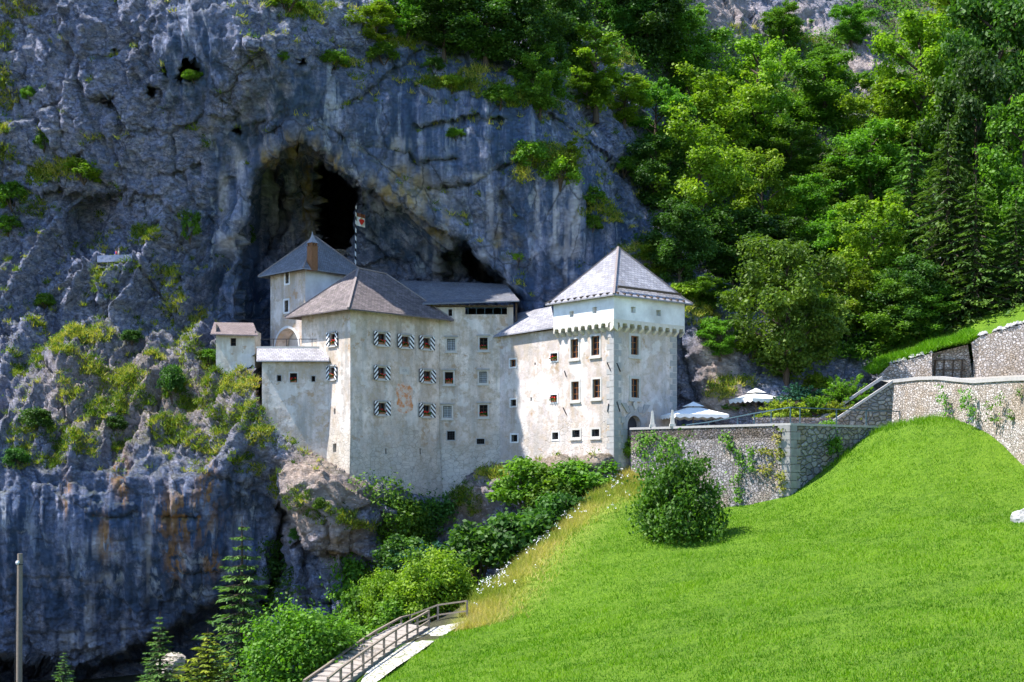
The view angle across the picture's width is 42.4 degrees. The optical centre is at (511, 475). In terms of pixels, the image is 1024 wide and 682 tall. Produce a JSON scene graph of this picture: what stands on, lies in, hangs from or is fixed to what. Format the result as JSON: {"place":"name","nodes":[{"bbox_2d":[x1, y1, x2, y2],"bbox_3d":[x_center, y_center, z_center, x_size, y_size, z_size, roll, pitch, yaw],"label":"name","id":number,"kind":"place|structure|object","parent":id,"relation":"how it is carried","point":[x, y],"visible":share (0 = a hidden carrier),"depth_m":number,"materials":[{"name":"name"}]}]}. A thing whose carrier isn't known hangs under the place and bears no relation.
{"place":"outdoors","nodes":[
{"label":"outdoors","id":0,"kind":"place"},
{"bbox_2d":[361,622,462,681],"bbox_3d":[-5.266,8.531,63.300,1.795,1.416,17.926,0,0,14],"label":"path","id":1,"kind":"structure","parent":0,"point":[390,662],"depth_m":62.58,"materials":[{"name":"grey concrete"}]},
{"bbox_2d":[0,0,1023,681],"bbox_3d":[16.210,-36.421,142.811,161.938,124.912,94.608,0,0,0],"label":"cliff","id":2,"kind":"structure","parent":0,"point":[116,564],"depth_m":108.16,"materials":[{"name":"stone"}]},
{"bbox_2d":[0,180,27,211],"bbox_3d":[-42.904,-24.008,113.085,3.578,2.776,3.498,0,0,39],"label":"shrub","id":3,"kind":"object","parent":2,"relation":"on","point":[6,194],"visible":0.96,"depth_m":112.47,"materials":[{"name":"green plant"}]},
{"bbox_2d":[15,406,54,434],"bbox_3d":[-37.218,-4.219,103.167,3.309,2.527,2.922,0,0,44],"label":"shrub","id":4,"kind":"object","parent":2,"relation":"on","point":[41,415],"visible":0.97,"depth_m":102.42,"materials":[{"name":"green plant"}]},
{"bbox_2d":[62,156,102,184],"bbox_3d":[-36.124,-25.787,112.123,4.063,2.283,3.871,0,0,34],"label":"shrub","id":5,"kind":"object","parent":2,"relation":"on","point":[89,169],"visible":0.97,"depth_m":111.31,"materials":[{"name":"green plant"}]},
{"bbox_2d":[155,363,186,404],"bbox_3d":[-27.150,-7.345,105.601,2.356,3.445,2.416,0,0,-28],"label":"shrub","id":6,"kind":"object","parent":2,"relation":"on","point":[178,378],"visible":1,"depth_m":105.16,"materials":[{"name":"green plant"}]},
{"bbox_2d":[210,322,260,374],"bbox_3d":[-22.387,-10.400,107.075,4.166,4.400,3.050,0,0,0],"label":"outhouse","id":7,"kind":"structure","parent":2,"relation":"on","point":[237,343],"depth_m":106.00,"materials":[{"name":"paint"}]},
{"bbox_2d":[229,535,318,623],"bbox_3d":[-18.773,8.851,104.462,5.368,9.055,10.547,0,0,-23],"label":"ivy","id":8,"kind":"object","parent":2,"relation":"attached to","point":[277,567],"visible":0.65,"depth_m":104.05,"materials":[{"name":"green plant"}]},
{"bbox_2d":[253,346,328,459],"bbox_3d":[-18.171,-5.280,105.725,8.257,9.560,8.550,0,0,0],"label":"bastion annex","id":9,"kind":"object","parent":2,"relation":"on","point":[299,408],"visible":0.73,"depth_m":101.90,"materials":[{"name":"paint"}]},
{"bbox_2d":[257,231,357,345],"bbox_3d":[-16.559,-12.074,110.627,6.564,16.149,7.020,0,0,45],"label":"gate tower","id":10,"kind":"structure","parent":2,"relation":"on","point":[307,270],"depth_m":108.88,"materials":[{"name":"paint"}]},
{"bbox_2d":[319,551,387,615],"bbox_3d":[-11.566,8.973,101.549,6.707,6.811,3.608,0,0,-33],"label":"ivy","id":11,"kind":"object","parent":2,"relation":"attached to","point":[353,574],"visible":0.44,"depth_m":100.35,"materials":[{"name":"green plant"}]},
{"bbox_2d":[284,267,453,496],"bbox_3d":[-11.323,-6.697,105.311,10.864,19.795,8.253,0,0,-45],"label":"tower","id":12,"kind":"structure","parent":2,"relation":"on","point":[357,314],"depth_m":102.72,"materials":[{"name":"beige paint"}]},
{"bbox_2d":[343,0,397,42],"bbox_3d":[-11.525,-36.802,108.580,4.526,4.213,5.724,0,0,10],"label":"tree","id":13,"kind":"object","parent":2,"relation":"on","point":[385,18],"visible":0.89,"depth_m":107.32,"materials":[{"name":"green plant"}]},
{"bbox_2d":[346,467,436,579],"bbox_3d":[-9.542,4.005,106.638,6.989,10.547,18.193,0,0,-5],"label":"ivy","id":14,"kind":"object","parent":2,"relation":"attached to","point":[404,517],"visible":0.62,"depth_m":99.74,"materials":[{"name":"green plant"}]},
{"bbox_2d":[370,0,438,45],"bbox_3d":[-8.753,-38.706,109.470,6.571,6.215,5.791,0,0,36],"label":"tree","id":15,"kind":"object","parent":2,"relation":"on","point":[408,8],"visible":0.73,"depth_m":108.73,"materials":[{"name":"green plant"}]},
{"bbox_2d":[406,478,461,546],"bbox_3d":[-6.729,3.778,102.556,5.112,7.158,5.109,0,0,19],"label":"ivy","id":16,"kind":"object","parent":2,"relation":"attached to","point":[445,506],"visible":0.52,"depth_m":102.41,"materials":[{"name":"green plant"}]},
{"bbox_2d":[0,0,870,532],"bbox_3d":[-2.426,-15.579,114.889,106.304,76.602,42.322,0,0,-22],"label":"cliff grass","id":17,"kind":"structure","parent":2,"relation":"on","point":[150,350],"depth_m":106.83,"materials":[{"name":"green plant"}]},
{"bbox_2d":[398,0,489,62],"bbox_3d":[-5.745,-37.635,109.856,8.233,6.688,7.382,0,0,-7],"label":"tree","id":18,"kind":"object","parent":2,"relation":"on","point":[437,35],"visible":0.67,"depth_m":108.33,"materials":[{"name":"green plant"}]},
{"bbox_2d":[400,280,518,494],"bbox_3d":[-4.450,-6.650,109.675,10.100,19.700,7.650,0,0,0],"label":"hall building","id":19,"kind":"structure","parent":2,"relation":"on","point":[469,438],"depth_m":106.55,"materials":[{"name":"beige paint"}]},
{"bbox_2d":[435,0,529,71],"bbox_3d":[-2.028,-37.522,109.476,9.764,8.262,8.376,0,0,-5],"label":"tree","id":20,"kind":"object","parent":2,"relation":"on","point":[483,44],"visible":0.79,"depth_m":107.91,"materials":[{"name":"green plant"}]},
{"bbox_2d":[481,82,519,110],"bbox_3d":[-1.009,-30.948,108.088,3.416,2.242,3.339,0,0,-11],"label":"shrub","id":21,"kind":"object","parent":2,"relation":"on","point":[492,94],"visible":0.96,"depth_m":107.42,"materials":[{"name":"green plant"}]},
{"bbox_2d":[485,455,554,511],"bbox_3d":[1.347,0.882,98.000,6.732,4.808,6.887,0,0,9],"label":"shrub","id":22,"kind":"object","parent":2,"relation":"on","point":[507,490],"visible":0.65,"depth_m":96.61,"materials":[{"name":"green plant"}]},
{"bbox_2d":[493,307,559,462],"bbox_3d":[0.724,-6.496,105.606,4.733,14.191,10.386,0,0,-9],"label":"castle wing","id":23,"kind":"structure","parent":2,"relation":"on","point":[529,388],"depth_m":103.91,"materials":[{"name":"white paint"}]},
{"bbox_2d":[511,139,552,167],"bbox_3d":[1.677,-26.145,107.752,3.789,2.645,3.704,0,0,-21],"label":"shrub","id":24,"kind":"object","parent":2,"relation":"on","point":[538,150],"visible":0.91,"depth_m":106.92,"materials":[{"name":"green plant"}]},
{"bbox_2d":[493,0,578,86],"bbox_3d":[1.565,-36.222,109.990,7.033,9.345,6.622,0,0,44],"label":"tree","id":25,"kind":"object","parent":2,"relation":"on","point":[535,17],"visible":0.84,"depth_m":109.03,"materials":[{"name":"green plant"}]},
{"bbox_2d":[506,38,574,120],"bbox_3d":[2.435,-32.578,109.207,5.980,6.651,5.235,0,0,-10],"label":"tree","id":26,"kind":"object","parent":2,"relation":"on","point":[545,78],"visible":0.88,"depth_m":108.69,"materials":[{"name":"green plant"}]},
{"bbox_2d":[539,154,584,191],"bbox_3d":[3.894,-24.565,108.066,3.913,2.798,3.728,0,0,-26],"label":"shrub","id":27,"kind":"object","parent":2,"relation":"on","point":[560,162],"visible":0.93,"depth_m":107.14,"materials":[{"name":"green plant"}]},
{"bbox_2d":[540,0,595,51],"bbox_3d":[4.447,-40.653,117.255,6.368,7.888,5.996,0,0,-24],"label":"tree","id":28,"kind":"object","parent":2,"relation":"on","point":[569,6],"visible":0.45,"depth_m":116.42,"materials":[{"name":"green plant"}]},
{"bbox_2d":[565,71,619,108],"bbox_3d":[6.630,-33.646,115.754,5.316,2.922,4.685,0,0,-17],"label":"tree","id":29,"kind":"object","parent":2,"relation":"on","point":[576,83],"visible":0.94,"depth_m":115.11,"materials":[{"name":"green plant"}]},
{"bbox_2d":[568,23,626,123],"bbox_3d":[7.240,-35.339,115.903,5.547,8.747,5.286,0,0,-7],"label":"tree","id":30,"kind":"object","parent":2,"relation":"on","point":[583,51],"visible":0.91,"depth_m":115.73,"materials":[{"name":"green plant"}]},
{"bbox_2d":[545,246,692,477],"bbox_3d":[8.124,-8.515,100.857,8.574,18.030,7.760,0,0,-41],"label":"great tower","id":31,"kind":"structure","parent":2,"relation":"on","point":[619,315],"depth_m":98.62,"materials":[{"name":"paint"}]},
{"bbox_2d":[593,0,655,45],"bbox_3d":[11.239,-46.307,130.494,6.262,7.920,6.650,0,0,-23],"label":"tree","id":32,"kind":"object","parent":2,"relation":"on","point":[623,24],"visible":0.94,"depth_m":129.38,"materials":[{"name":"green plant"}]},
{"bbox_2d":[606,73,657,133],"bbox_3d":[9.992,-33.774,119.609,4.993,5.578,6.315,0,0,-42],"label":"tree","id":33,"kind":"object","parent":2,"relation":"on","point":[632,91],"visible":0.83,"depth_m":118.97,"materials":[{"name":"green plant"}]},
{"bbox_2d":[599,0,698,69],"bbox_3d":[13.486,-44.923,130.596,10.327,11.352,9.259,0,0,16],"label":"tree","id":34,"kind":"object","parent":2,"relation":"on","point":[651,26],"visible":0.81,"depth_m":129.56,"materials":[{"name":"green plant"}]},
{"bbox_2d":[622,134,692,212],"bbox_3d":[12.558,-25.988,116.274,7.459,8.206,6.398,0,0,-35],"label":"tree","id":35,"kind":"object","parent":2,"relation":"on","point":[648,165],"visible":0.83,"depth_m":115.42,"materials":[{"name":"green plant"}]},
{"bbox_2d":[621,77,697,153],"bbox_3d":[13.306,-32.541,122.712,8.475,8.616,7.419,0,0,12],"label":"tree","id":36,"kind":"object","parent":2,"relation":"on","point":[655,93],"visible":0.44,"depth_m":121.39,"materials":[{"name":"green plant"}]},
{"bbox_2d":[629,196,724,282],"bbox_3d":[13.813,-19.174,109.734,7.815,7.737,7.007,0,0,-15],"label":"tree","id":37,"kind":"object","parent":2,"relation":"on","point":[686,230],"visible":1,"depth_m":108.47,"materials":[{"name":"green plant"}]},
{"bbox_2d":[660,1,736,96],"bbox_3d":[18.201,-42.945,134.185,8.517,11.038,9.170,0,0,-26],"label":"tree","id":38,"kind":"object","parent":2,"relation":"on","point":[695,57],"visible":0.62,"depth_m":132.80,"materials":[{"name":"green plant"}]},
{"bbox_2d":[670,273,734,308],"bbox_3d":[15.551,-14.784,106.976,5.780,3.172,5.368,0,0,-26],"label":"tree","id":39,"kind":"object","parent":2,"relation":"on","point":[704,282],"visible":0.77,"depth_m":106.62,"materials":[{"name":"green plant"}]},
{"bbox_2d":[650,99,757,237],"bbox_3d":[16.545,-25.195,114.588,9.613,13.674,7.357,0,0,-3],"label":"tree","id":40,"kind":"object","parent":2,"relation":"on","point":[705,153],"visible":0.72,"depth_m":113.80,"materials":[{"name":"green plant"}]},
{"bbox_2d":[695,320,744,360],"bbox_3d":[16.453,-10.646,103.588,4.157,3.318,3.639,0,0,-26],"label":"tree","id":41,"kind":"object","parent":2,"relation":"on","point":[725,344],"visible":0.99,"depth_m":103.24,"materials":[{"name":"green plant"}]},
{"bbox_2d":[671,61,774,174],"bbox_3d":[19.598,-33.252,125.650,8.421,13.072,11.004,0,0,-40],"label":"tree","id":42,"kind":"object","parent":2,"relation":"on","point":[713,96],"visible":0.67,"depth_m":124.12,"materials":[{"name":"green plant"}]},
{"bbox_2d":[684,204,780,288],"bbox_3d":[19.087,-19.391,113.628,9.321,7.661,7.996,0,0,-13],"label":"tree","id":43,"kind":"object","parent":2,"relation":"on","point":[724,230],"visible":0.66,"depth_m":112.22,"materials":[{"name":"green plant"}]},
{"bbox_2d":[712,31,804,170],"bbox_3d":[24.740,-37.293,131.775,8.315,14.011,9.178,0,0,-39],"label":"tree","id":44,"kind":"object","parent":2,"relation":"on","point":[770,73],"visible":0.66,"depth_m":131.15,"materials":[{"name":"green plant"}]},
{"bbox_2d":[727,146,799,234],"bbox_3d":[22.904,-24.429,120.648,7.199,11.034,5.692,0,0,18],"label":"tree","id":45,"kind":"object","parent":2,"relation":"on","point":[769,165],"visible":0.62,"depth_m":119.54,"materials":[{"name":"green plant"}]},
{"bbox_2d":[509,0,1023,362],"bbox_3d":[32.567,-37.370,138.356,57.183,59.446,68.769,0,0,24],"label":"undergrowth","id":46,"kind":"object","parent":2,"relation":"on","point":[860,353],"visible":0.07,"depth_m":130.90,"materials":[{"name":"green plant"}]},
{"bbox_2d":[752,399,814,417],"bbox_3d":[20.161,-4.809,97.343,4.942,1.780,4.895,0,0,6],"label":"shrub","id":47,"kind":"object","parent":2,"relation":"on","point":[776,404],"visible":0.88,"depth_m":96.82,"materials":[{"name":"green plant"}]},
{"bbox_2d":[713,233,856,385],"bbox_3d":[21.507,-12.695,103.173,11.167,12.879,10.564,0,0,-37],"label":"tree","id":48,"kind":"object","parent":2,"relation":"on","point":[778,296],"visible":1,"depth_m":101.93,"materials":[{"name":"green plant"}]},
{"bbox_2d":[758,0,814,51],"bbox_3d":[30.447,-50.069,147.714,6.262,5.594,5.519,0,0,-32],"label":"tree","id":49,"kind":"object","parent":2,"relation":"on","point":[789,22],"visible":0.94,"depth_m":147.16,"materials":[{"name":"green plant"}]},
{"bbox_2d":[755,214,825,272],"bbox_3d":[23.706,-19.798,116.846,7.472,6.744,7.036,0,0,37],"label":"tree","id":50,"kind":"object","parent":2,"relation":"on","point":[787,224],"visible":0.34,"depth_m":115.69,"materials":[{"name":"green plant"}]},
{"bbox_2d":[750,118,832,181],"bbox_3d":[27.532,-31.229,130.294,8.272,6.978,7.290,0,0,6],"label":"tree","id":51,"kind":"object","parent":2,"relation":"on","point":[782,139],"visible":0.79,"depth_m":129.21,"materials":[{"name":"green plant"}]},
{"bbox_2d":[770,382,824,402],"bbox_3d":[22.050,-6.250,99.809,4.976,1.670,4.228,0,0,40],"label":"shrub","id":52,"kind":"object","parent":2,"relation":"on","point":[797,392],"visible":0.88,"depth_m":99.43,"materials":[{"name":"green plant"}]},
{"bbox_2d":[760,169,845,250],"bbox_3d":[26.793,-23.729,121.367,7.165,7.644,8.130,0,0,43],"label":"tree","id":53,"kind":"object","parent":2,"relation":"on","point":[811,200],"visible":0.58,"depth_m":119.76,"materials":[{"name":"green plant"}]},
{"bbox_2d":[777,49,873,128],"bbox_3d":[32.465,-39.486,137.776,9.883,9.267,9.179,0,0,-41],"label":"tree","id":54,"kind":"object","parent":2,"relation":"on","point":[819,94],"visible":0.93,"depth_m":136.43,"materials":[{"name":"green plant"}]},
{"bbox_2d":[790,202,875,289],"bbox_3d":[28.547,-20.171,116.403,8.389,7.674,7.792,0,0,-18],"label":"tree","id":55,"kind":"object","parent":2,"relation":"on","point":[819,227],"visible":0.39,"depth_m":115.88,"materials":[{"name":"green plant"}]},
{"bbox_2d":[813,373,873,405],"bbox_3d":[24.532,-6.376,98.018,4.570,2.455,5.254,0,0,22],"label":"shrub","id":56,"kind":"object","parent":2,"relation":"on","point":[842,393],"visible":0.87,"depth_m":97.32,"materials":[{"name":"green plant"}]},
{"bbox_2d":[806,147,886,215],"bbox_3d":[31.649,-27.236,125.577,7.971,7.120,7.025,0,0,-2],"label":"tree","id":57,"kind":"object","parent":2,"relation":"on","point":[834,171],"visible":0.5,"depth_m":124.36,"materials":[{"name":"green plant"}]},
{"bbox_2d":[819,254,879,346],"bbox_3d":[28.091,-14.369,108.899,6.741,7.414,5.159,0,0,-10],"label":"tree","id":58,"kind":"object","parent":2,"relation":"on","point":[859,285],"visible":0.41,"depth_m":108.11,"materials":[{"name":"green plant"}]},
{"bbox_2d":[828,1,880,48],"bbox_3d":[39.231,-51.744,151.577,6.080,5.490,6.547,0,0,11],"label":"tree","id":59,"kind":"object","parent":2,"relation":"on","point":[852,30],"visible":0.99,"depth_m":150.96,"materials":[{"name":"green plant"}]},
{"bbox_2d":[828,187,921,301],"bbox_3d":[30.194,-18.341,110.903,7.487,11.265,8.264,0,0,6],"label":"tree","id":60,"kind":"object","parent":2,"relation":"on","point":[860,250],"visible":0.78,"depth_m":109.90,"materials":[{"name":"green plant"}]},
{"bbox_2d":[822,113,929,214],"bbox_3d":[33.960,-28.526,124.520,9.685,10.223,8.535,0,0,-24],"label":"tree","id":61,"kind":"object","parent":2,"relation":"on","point":[872,165],"visible":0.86,"depth_m":123.58,"materials":[{"name":"green plant"}]},
{"bbox_2d":[835,72,925,156],"bbox_3d":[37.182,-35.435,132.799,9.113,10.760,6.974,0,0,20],"label":"tree","id":62,"kind":"object","parent":2,"relation":"on","point":[888,110],"visible":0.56,"depth_m":131.58,"materials":[{"name":"green plant"}]},
{"bbox_2d":[848,273,938,352],"bbox_3d":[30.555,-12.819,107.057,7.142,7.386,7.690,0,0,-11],"label":"tree","id":63,"kind":"object","parent":2,"relation":"on","point":[880,320],"visible":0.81,"depth_m":105.39,"materials":[{"name":"green plant"}]},
{"bbox_2d":[865,3,962,172],"bbox_3d":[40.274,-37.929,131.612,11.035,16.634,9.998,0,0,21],"label":"tree","id":64,"kind":"object","parent":2,"relation":"on","point":[916,33],"visible":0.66,"depth_m":130.17,"materials":[{"name":"green plant"}]},
{"bbox_2d":[880,139,954,280],"bbox_3d":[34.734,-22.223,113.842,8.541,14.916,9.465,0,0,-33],"label":"conifer","id":65,"kind":"object","parent":2,"relation":"on","point":[914,189],"visible":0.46,"depth_m":113.67,"materials":[{"name":"green plant"}]},
{"bbox_2d":[904,0,1017,97],"bbox_3d":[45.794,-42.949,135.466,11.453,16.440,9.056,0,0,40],"label":"tree","id":66,"kind":"object","parent":2,"relation":"on","point":[940,3],"visible":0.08,"depth_m":135.29,"materials":[{"name":"green plant"}]},
{"bbox_2d":[914,37,1023,232],"bbox_3d":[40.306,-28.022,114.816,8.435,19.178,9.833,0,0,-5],"label":"tree","id":67,"kind":"object","parent":2,"relation":"on","point":[979,77],"visible":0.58,"depth_m":113.69,"materials":[{"name":"green plant"}]},
{"bbox_2d":[931,0,1023,175],"bbox_3d":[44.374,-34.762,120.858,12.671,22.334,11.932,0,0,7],"label":"tree","id":68,"kind":"object","parent":2,"relation":"on","point":[1003,25],"visible":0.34,"depth_m":118.47,"materials":[{"name":"green plant"}]},
{"bbox_2d":[965,93,1023,261],"bbox_3d":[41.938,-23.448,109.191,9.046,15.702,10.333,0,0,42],"label":"tree","id":69,"kind":"object","parent":2,"relation":"on","point":[1008,171],"visible":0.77,"depth_m":108.54,"materials":[{"name":"green plant"}]},
{"bbox_2d":[30,412,1023,681],"bbox_3d":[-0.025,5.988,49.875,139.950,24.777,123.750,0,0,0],"label":"meadow","id":70,"kind":"structure","parent":0,"point":[982,438],"depth_m":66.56,"materials":[{"name":"green plant"}]},
{"bbox_2d":[14,553,23,681],"bbox_3d":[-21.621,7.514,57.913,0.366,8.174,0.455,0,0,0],"label":"utility pole","id":71,"kind":"object","parent":70,"relation":"on","point":[19,597],"visible":1,"depth_m":57.90,"materials":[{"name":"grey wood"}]},
{"bbox_2d":[138,617,184,681],"bbox_3d":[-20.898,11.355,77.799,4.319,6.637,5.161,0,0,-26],"label":"conifer","id":72,"kind":"object","parent":70,"relation":"on","point":[158,674],"visible":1,"depth_m":77.84,"materials":[{"name":"green plant"}]},
{"bbox_2d":[174,633,238,681],"bbox_3d":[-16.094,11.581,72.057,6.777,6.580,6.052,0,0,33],"label":"conifer","id":73,"kind":"object","parent":70,"relation":"on","point":[205,668],"visible":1,"depth_m":71.87,"materials":[{"name":"green plant"}]},
{"bbox_2d":[180,525,283,681],"bbox_3d":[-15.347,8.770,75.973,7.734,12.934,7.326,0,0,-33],"label":"conifer","id":74,"kind":"object","parent":70,"relation":"on","point":[242,586],"visible":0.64,"depth_m":75.68,"materials":[{"name":"green plant"}]},
{"bbox_2d":[229,592,371,681],"bbox_3d":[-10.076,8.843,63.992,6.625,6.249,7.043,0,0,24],"label":"shrub","id":75,"kind":"object","parent":70,"relation":"on","point":[314,641],"visible":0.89,"depth_m":62.53,"materials":[{"name":"green plant"}]},
{"bbox_2d":[334,581,376,637],"bbox_3d":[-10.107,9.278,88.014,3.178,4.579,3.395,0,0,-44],"label":"shrub","id":76,"kind":"object","parent":70,"relation":"on","point":[352,599],"visible":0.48,"depth_m":87.29,"materials":[{"name":"green plant"}]},
{"bbox_2d":[308,623,428,681],"bbox_3d":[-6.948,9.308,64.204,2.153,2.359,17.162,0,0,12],"label":"stone steps","id":77,"kind":"structure","parent":70,"relation":"on","point":[330,669],"depth_m":63.30,"materials":[{"name":"grey stone"}]},
{"bbox_2d":[327,610,429,681],"bbox_3d":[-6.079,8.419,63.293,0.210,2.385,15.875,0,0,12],"label":"wooden railing","id":78,"kind":"object","parent":77,"relation":"on","point":[362,665],"visible":0.91,"depth_m":61.88,"materials":[{"name":"brown wood"}]},
{"bbox_2d":[303,600,467,681],"bbox_3d":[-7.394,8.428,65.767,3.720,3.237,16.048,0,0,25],"label":"wooden railing","id":79,"kind":"object","parent":77,"relation":"on","point":[350,647],"visible":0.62,"depth_m":71.38,"materials":[{"name":"brown wood"}]},
{"bbox_2d":[357,567,412,627],"bbox_3d":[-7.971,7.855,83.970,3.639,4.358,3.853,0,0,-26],"label":"shrub","id":80,"kind":"object","parent":70,"relation":"on","point":[371,589],"visible":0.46,"depth_m":83.39,"materials":[{"name":"green plant"}]},
{"bbox_2d":[364,598,427,631],"bbox_3d":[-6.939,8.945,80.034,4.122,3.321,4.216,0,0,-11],"label":"shrub","id":81,"kind":"object","parent":70,"relation":"on","point":[388,610],"visible":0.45,"depth_m":79.17,"materials":[{"name":"green plant"}]},
{"bbox_2d":[370,533,431,572],"bbox_3d":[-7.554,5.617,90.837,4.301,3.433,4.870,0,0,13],"label":"shrub","id":82,"kind":"object","parent":70,"relation":"on","point":[396,543],"visible":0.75,"depth_m":90.19,"materials":[{"name":"green plant"}]},
{"bbox_2d":[376,543,482,621],"bbox_3d":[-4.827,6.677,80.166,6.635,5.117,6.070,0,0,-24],"label":"shrub","id":83,"kind":"object","parent":70,"relation":"on","point":[442,570],"visible":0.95,"depth_m":78.97,"materials":[{"name":"green plant"}]},
{"bbox_2d":[430,518,520,585],"bbox_3d":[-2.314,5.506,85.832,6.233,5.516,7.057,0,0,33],"label":"shrub","id":84,"kind":"object","parent":70,"relation":"on","point":[465,536],"visible":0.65,"depth_m":84.72,"materials":[{"name":"green plant"}]},
{"bbox_2d":[469,507,560,566],"bbox_3d":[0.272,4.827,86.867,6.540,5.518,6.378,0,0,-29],"label":"shrub","id":85,"kind":"object","parent":70,"relation":"on","point":[526,523],"visible":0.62,"depth_m":85.70,"materials":[{"name":"green plant"}]},
{"bbox_2d":[448,464,646,631],"bbox_3d":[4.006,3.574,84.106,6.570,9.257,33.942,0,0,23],"label":"tall dry grass","id":86,"kind":"structure","parent":70,"relation":"on","point":[526,562],"depth_m":78.39,"materials":[{"name":"green plant"}]},
{"bbox_2d":[524,490,589,527],"bbox_3d":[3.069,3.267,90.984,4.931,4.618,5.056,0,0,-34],"label":"shrub","id":87,"kind":"object","parent":70,"relation":"on","point":[558,504],"visible":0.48,"depth_m":89.96,"materials":[{"name":"green plant"}]},
{"bbox_2d":[521,464,594,511],"bbox_3d":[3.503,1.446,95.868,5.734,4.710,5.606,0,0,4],"label":"shrub","id":88,"kind":"object","parent":70,"relation":"on","point":[550,482],"visible":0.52,"depth_m":94.88,"materials":[{"name":"green plant"}]},
{"bbox_2d":[547,458,625,495],"bbox_3d":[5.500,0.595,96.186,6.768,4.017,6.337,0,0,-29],"label":"shrub","id":89,"kind":"object","parent":70,"relation":"on","point":[584,479],"visible":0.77,"depth_m":94.74,"materials":[{"name":"green plant"}]},
{"bbox_2d":[625,424,733,549],"bbox_3d":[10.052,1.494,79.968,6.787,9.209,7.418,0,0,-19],"label":"shrub","id":90,"kind":"object","parent":70,"relation":"on","point":[671,494],"visible":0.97,"depth_m":79.20,"materials":[{"name":"green plant"}]},
{"bbox_2d":[628,423,883,506],"bbox_3d":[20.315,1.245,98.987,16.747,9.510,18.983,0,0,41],"label":"terrace wall","id":91,"kind":"structure","parent":70,"relation":"on","point":[805,458],"depth_m":90.21,"materials":[{"name":"stone"}]},
{"bbox_2d":[630,430,678,463],"bbox_3d":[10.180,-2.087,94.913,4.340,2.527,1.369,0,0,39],"label":"ivy","id":92,"kind":"object","parent":91,"relation":"attached to","point":[646,439],"visible":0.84,"depth_m":94.88,"materials":[{"name":"green plant"}]},
{"bbox_2d":[660,402,728,425],"bbox_3d":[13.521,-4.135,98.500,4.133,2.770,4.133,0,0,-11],"label":"parasol","id":93,"kind":"object","parent":91,"relation":"on","point":[695,411],"visible":0.84,"depth_m":97.27,"materials":[{"name":"white fabric"}]},
{"bbox_2d":[718,430,757,505],"bbox_3d":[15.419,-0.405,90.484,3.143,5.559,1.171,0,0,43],"label":"ivy","id":94,"kind":"object","parent":91,"relation":"attached to","point":[729,445],"visible":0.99,"depth_m":90.33,"materials":[{"name":"green plant"}]},
{"bbox_2d":[755,424,787,495],"bbox_3d":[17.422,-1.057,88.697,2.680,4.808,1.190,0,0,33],"label":"ivy","id":95,"kind":"object","parent":91,"relation":"attached to","point":[780,477],"visible":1,"depth_m":88.36,"materials":[{"name":"green plant"}]},
{"bbox_2d":[819,376,892,425],"bbox_3d":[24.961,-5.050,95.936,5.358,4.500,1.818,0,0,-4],"label":"stair wall","id":96,"kind":"structure","parent":91,"relation":"on","point":[880,398],"depth_m":95.19,"materials":[{"name":"stone"}]},
{"bbox_2d":[892,376,1023,464],"bbox_3d":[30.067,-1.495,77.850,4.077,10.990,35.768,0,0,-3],"label":"road wall","id":97,"kind":"structure","parent":70,"relation":"on","point":[912,397],"depth_m":87.08,"materials":[{"name":"stone"}]},
{"bbox_2d":[875,304,1023,374],"bbox_3d":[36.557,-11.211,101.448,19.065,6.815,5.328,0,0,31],"label":"bank","id":98,"kind":"structure","parent":0,"point":[988,323],"depth_m":102.29,"materials":[{"name":"green plant"}]},
{"bbox_2d":[858,252,960,344],"bbox_3d":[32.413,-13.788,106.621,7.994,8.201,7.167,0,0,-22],"label":"tree","id":99,"kind":"object","parent":98,"relation":"on","point":[914,274],"visible":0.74,"depth_m":105.04,"materials":[{"name":"green plant"}]},
{"bbox_2d":[862,326,980,374],"bbox_3d":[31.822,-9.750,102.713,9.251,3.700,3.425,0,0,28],"label":"bank grass","id":100,"kind":"structure","parent":98,"relation":"on","point":[879,364],"depth_m":102.18,"materials":[{"name":"green plant"}]},
{"bbox_2d":[892,286,969,337],"bbox_3d":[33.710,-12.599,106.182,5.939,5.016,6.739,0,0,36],"label":"tree","id":101,"kind":"object","parent":98,"relation":"on","point":[933,300],"visible":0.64,"depth_m":104.58,"materials":[{"name":"green plant"}]},
{"bbox_2d":[902,129,1006,334],"bbox_3d":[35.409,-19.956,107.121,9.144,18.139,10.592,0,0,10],"label":"conifer","id":102,"kind":"object","parent":98,"relation":"on","point":[950,201],"visible":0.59,"depth_m":107.29,"materials":[{"name":"green plant"}]},
{"bbox_2d":[920,184,1023,357],"bbox_3d":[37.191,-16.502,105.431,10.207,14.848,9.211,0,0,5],"label":"conifer","id":103,"kind":"object","parent":98,"relation":"on","point":[975,280],"visible":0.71,"depth_m":104.76,"materials":[{"name":"green plant"}]},
{"bbox_2d":[971,206,1023,314],"bbox_3d":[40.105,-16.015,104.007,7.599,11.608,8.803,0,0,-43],"label":"conifer","id":104,"kind":"object","parent":98,"relation":"on","point":[1014,295],"visible":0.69,"depth_m":104.13,"materials":[{"name":"green plant"}]},
{"bbox_2d":[881,375,1023,381],"bbox_3d":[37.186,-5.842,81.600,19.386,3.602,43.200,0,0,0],"label":"road","id":105,"kind":"structure","parent":0,"point":[887,380],"depth_m":97.75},
{"bbox_2d":[877,320,1023,378],"bbox_3d":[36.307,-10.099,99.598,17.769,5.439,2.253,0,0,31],"label":"wall","id":106,"kind":"structure","parent":105,"relation":"on","point":[999,353],"depth_m":99.87,"materials":[{"name":"grey stone"}]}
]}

